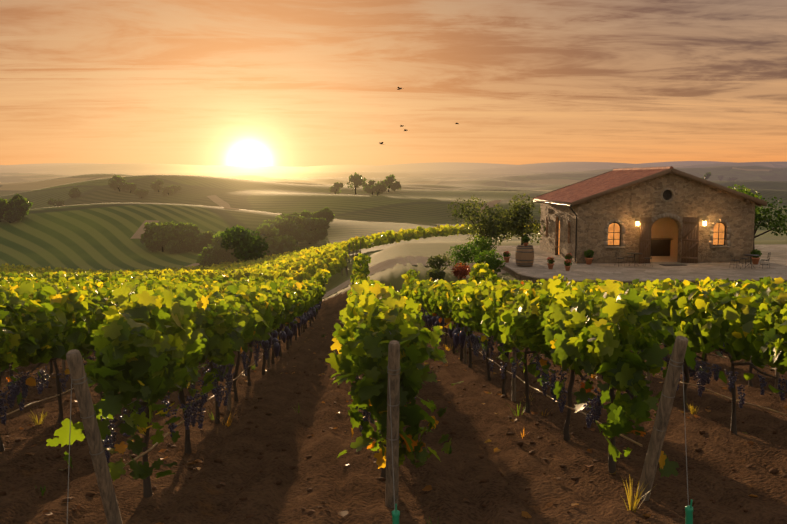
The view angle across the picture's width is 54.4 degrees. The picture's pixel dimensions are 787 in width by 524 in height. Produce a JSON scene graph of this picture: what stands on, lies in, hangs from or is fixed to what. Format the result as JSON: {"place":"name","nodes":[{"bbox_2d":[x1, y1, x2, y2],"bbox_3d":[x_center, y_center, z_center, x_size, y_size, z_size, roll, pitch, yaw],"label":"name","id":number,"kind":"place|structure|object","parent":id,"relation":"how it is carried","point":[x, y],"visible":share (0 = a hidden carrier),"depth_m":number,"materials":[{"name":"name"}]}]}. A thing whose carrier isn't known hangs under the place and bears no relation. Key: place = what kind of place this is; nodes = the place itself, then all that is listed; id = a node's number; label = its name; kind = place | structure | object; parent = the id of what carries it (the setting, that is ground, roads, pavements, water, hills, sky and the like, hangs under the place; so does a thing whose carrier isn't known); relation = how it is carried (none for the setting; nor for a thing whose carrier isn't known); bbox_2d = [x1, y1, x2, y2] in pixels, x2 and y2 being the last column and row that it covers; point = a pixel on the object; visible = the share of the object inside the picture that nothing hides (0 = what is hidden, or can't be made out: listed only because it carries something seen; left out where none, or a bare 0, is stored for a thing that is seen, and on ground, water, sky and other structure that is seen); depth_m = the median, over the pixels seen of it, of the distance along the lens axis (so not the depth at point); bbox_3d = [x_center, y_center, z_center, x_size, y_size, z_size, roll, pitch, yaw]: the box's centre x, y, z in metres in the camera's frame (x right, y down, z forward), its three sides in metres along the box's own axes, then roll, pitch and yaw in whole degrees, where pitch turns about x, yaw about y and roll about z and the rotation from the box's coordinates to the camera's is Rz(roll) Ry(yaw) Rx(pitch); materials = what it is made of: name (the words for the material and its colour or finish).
{"place":"outdoors","nodes":[
{"label":"outdoors","id":0,"kind":"place"},
{"bbox_2d":[0,271,202,282],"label":"vine leaves","id":1,"kind":"object","parent":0,"point":[10,276],"visible":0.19,"depth_m":60.03,"materials":[{"name":"green plant"}]},
{"bbox_2d":[130,220,158,238],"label":"farm track","id":2,"kind":"structure","parent":0,"point":[138,232],"depth_m":176.56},
{"bbox_2d":[0,269,330,284],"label":"vine leaves","id":3,"kind":"object","parent":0,"point":[185,278],"visible":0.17,"depth_m":52.27,"materials":[{"name":"green plant"}]},
{"bbox_2d":[207,195,238,209],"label":"farm track","id":4,"kind":"structure","parent":0,"point":[219,201],"depth_m":336.13,"materials":[{"name":"beige soil"}]},
{"bbox_2d":[159,239,360,277],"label":"vineyard posts","id":5,"kind":"object","parent":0,"point":[346,257],"visible":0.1,"depth_m":71.67,"materials":[{"name":"brown wood"}]},
{"bbox_2d":[0,161,786,523],"bbox_3d":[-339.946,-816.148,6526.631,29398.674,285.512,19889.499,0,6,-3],"label":"ground","id":6,"kind":"structure","parent":0,"point":[96,223],"depth_m":12.30,"materials":[{"name":"brown soil"}]},
{"bbox_2d":[0,224,539,282],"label":"grapevines","id":7,"kind":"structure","parent":6,"relation":"on","point":[302,262],"depth_m":79.68,"materials":[{"name":"green plant"}]},
{"bbox_2d":[27,328,698,523],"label":"grass tufts","id":8,"kind":"object","parent":6,"relation":"on","point":[633,504],"visible":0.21,"depth_m":10.87,"materials":[{"name":"green plant"}]},
{"bbox_2d":[0,305,776,497],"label":"grapevine trunks","id":9,"kind":"object","parent":6,"relation":"on","point":[147,490],"visible":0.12,"depth_m":11.75,"materials":[{"name":"brown wood"}]},
{"bbox_2d":[0,179,779,281],"bbox_3d":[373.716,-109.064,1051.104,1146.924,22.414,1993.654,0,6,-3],"label":"tree trunks","id":10,"kind":"object","parent":6,"relation":"on","point":[513,226],"visible":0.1,"depth_m":52.36,"materials":[{"name":"brown plant"}]},
{"bbox_2d":[0,172,736,266],"bbox_3d":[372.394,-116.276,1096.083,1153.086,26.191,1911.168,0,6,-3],"label":"tree leaves","id":11,"kind":"object","parent":10,"relation":"on","point":[285,232],"visible":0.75,"depth_m":162.15,"materials":[{"name":"green plant"}]},
{"bbox_2d":[218,184,786,261],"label":"tree leaves","id":12,"kind":"object","parent":10,"relation":"on","point":[241,237],"visible":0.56,"depth_m":119.46,"materials":[{"name":"green plant"}]},
{"bbox_2d":[0,279,785,523],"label":"trellis wires","id":13,"kind":"object","parent":6,"relation":"on","point":[390,405],"visible":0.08,"depth_m":6.74,"materials":[{"name":"grey metal"}]},
{"bbox_2d":[0,339,786,523],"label":"soil clods","id":14,"kind":"object","parent":6,"relation":"on","point":[531,452],"visible":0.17,"depth_m":9.60,"materials":[{"name":"brown soil"}]},
{"bbox_2d":[62,301,728,357],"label":"vine grapes","id":15,"kind":"object","parent":6,"relation":"on","point":[287,333],"visible":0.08,"depth_m":20.84,"materials":[{"name":"purple food"}]},
{"bbox_2d":[20,326,786,523],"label":"fallen leaves","id":16,"kind":"object","parent":6,"relation":"on","point":[426,488],"visible":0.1,"depth_m":10.02,"materials":[{"name":"brown plant"}]},
{"bbox_2d":[36,263,779,523],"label":"vineyard posts","id":17,"kind":"object","parent":6,"relation":"on","point":[95,443],"visible":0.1,"depth_m":7.07,"materials":[{"name":"brown wood"}]},
{"bbox_2d":[1,325,786,467],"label":"drip irrigation hose","id":18,"kind":"object","parent":17,"relation":"attached to","point":[166,434],"visible":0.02,"depth_m":10.80,"materials":[{"name":"black rubber"}]},
{"bbox_2d":[451,263,470,277],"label":"red shrub leaves","id":19,"kind":"object","parent":6,"relation":"on","point":[458,270],"visible":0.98,"depth_m":39.67,"materials":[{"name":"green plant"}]},
{"bbox_2d":[446,235,505,274],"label":"shrub leaves","id":20,"kind":"object","parent":6,"relation":"on","point":[487,255],"visible":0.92,"depth_m":44.60,"materials":[{"name":"green plant"}]},
{"bbox_2d":[425,193,544,281],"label":"olive tree leaves","id":21,"kind":"object","parent":6,"relation":"on","point":[506,222],"visible":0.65,"depth_m":51.39,"materials":[{"name":"green plant"}]},
{"bbox_2d":[392,499,692,523],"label":"wire anchors","id":22,"kind":"object","parent":6,"relation":"on","point":[688,514],"visible":1,"depth_m":6.45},
{"bbox_2d":[496,263,782,284],"bbox_3d":[25.220,0.759,46.801,38.300,1.810,19.300,0,6,-3],"label":"patio edge","id":23,"kind":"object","parent":6,"relation":"on","point":[518,277],"depth_m":38.56,"materials":[{"name":"grey stone"}]},
{"bbox_2d":[0,335,786,462],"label":"grape clusters","id":24,"kind":"object","parent":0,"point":[14,388],"visible":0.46,"depth_m":10.29,"materials":[{"name":"purple food"}]},
{"bbox_2d":[0,275,786,480],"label":"vine leaves","id":25,"kind":"object","parent":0,"point":[156,345],"visible":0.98,"depth_m":7.69,"materials":[{"name":"green plant"}]},
{"bbox_2d":[0,253,786,392],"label":"vine leaves","id":26,"kind":"object","parent":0,"point":[476,302],"visible":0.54,"depth_m":13.40,"materials":[{"name":"green plant"}]},
{"bbox_2d":[0,0,786,166],"label":"sky","id":27,"kind":"structure","parent":0,"point":[291,83],"materials":[{"name":"orange"}]},
{"bbox_2d":[322,256,507,298],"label":"gravel road","id":28,"kind":"structure","parent":0,"point":[382,266],"depth_m":50.12,"materials":[{"name":"beige gravel"}]},
{"bbox_2d":[379,87,458,143],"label":"birds","id":29,"kind":"object","parent":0,"point":[399,88],"visible":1,"depth_m":89.14},
{"bbox_2d":[477,200,502,212],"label":"farm track","id":30,"kind":"structure","parent":0,"point":[492,203],"depth_m":322.58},
{"bbox_2d":[492,244,786,280],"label":"patio paving","id":31,"kind":"structure","parent":0,"point":[777,262],"depth_m":40.89,"materials":[{"name":"grey stone"}]},
{"bbox_2d":[515,245,533,266],"bbox_3d":[7.267,-0.339,42.373,1.040,1.150,1.040,0,6,-3],"label":"wooden barrel","id":32,"kind":"object","parent":31,"relation":"on","point":[523,256],"visible":0.69,"depth_m":41.96,"materials":[{"name":"brown wood"}]},
{"bbox_2d":[515,245,533,265],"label":"barrel hoops","id":33,"kind":"object","parent":32,"relation":"attached to","point":[524,252],"visible":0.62,"depth_m":41.98,"materials":[{"name":"grey metal"}]},
{"bbox_2d":[503,243,759,270],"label":"plant pots","id":34,"kind":"object","parent":31,"relation":"on","point":[589,262],"visible":0.88,"depth_m":43.21,"materials":[{"name":"brown ceramic"}]},
{"bbox_2d":[503,235,761,265],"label":"potted plants","id":35,"kind":"object","parent":34,"relation":"on","point":[589,253],"visible":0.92,"depth_m":43.16,"materials":[{"name":"green plant"}]},
{"bbox_2d":[505,251,571,262],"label":"pot flowers","id":36,"kind":"object","parent":35,"relation":"on","point":[551,257],"visible":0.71,"depth_m":41.05,"materials":[{"name":"red plant"}]},
{"bbox_2d":[615,249,770,268],"bbox_3d":[16.314,-0.172,41.992,8.112,0.915,1.461,1,6,9],"label":"patio furniture","id":37,"kind":"object","parent":31,"relation":"on","point":[742,263],"visible":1,"depth_m":42.01,"materials":[{"name":"brown wood"}]},
{"bbox_2d":[540,173,754,262],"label":"building walls","id":38,"kind":"structure","parent":0,"point":[628,206],"depth_m":43.81,"materials":[{"name":"brown stone"}]},
{"bbox_2d":[532,200,706,262],"bbox_3d":[13.650,-2.112,48.153,7.922,3.327,9.560,0,6,-3],"label":"building metalwork","id":39,"kind":"object","parent":38,"relation":"attached to","point":[570,206],"visible":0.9,"depth_m":43.72,"materials":[{"name":"grey metal"}]},
{"bbox_2d":[557,190,725,255],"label":"window frames","id":40,"kind":"structure","parent":38,"relation":"in","point":[613,239],"depth_m":44.12,"materials":[{"name":"brown wood"}]},
{"bbox_2d":[558,221,723,254],"bbox_3d":[13.433,-1.369,45.769,11.006,2.464,4.438,5,8,36],"label":"window glass","id":41,"kind":"object","parent":40,"relation":"in","point":[613,228],"depth_m":44.18,"materials":[{"name":"orange glass"}]},
{"bbox_2d":[502,168,786,282],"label":"building trim","id":42,"kind":"structure","parent":38,"relation":"attached to","point":[670,171],"depth_m":43.49,"materials":[{"name":"brown stone"}]},
{"bbox_2d":[532,166,758,203],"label":"building roof","id":43,"kind":"structure","parent":38,"relation":"on","point":[597,184],"depth_m":47.22,"materials":[{"name":"red tile"}]},
{"bbox_2d":[650,191,686,265],"bbox_3d":[15.465,-2.404,47.259,9.400,4.200,9.800,0,6,-3],"label":"building interior","id":44,"kind":"object","parent":38,"relation":"in","point":[665,227],"depth_m":50.91,"materials":[{"name":"beige paint"}]},
{"bbox_2d":[639,217,699,263],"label":"wooden doors","id":45,"kind":"structure","parent":38,"relation":"attached to","point":[691,245],"depth_m":43.66,"materials":[{"name":"brown wood"}]}
]}

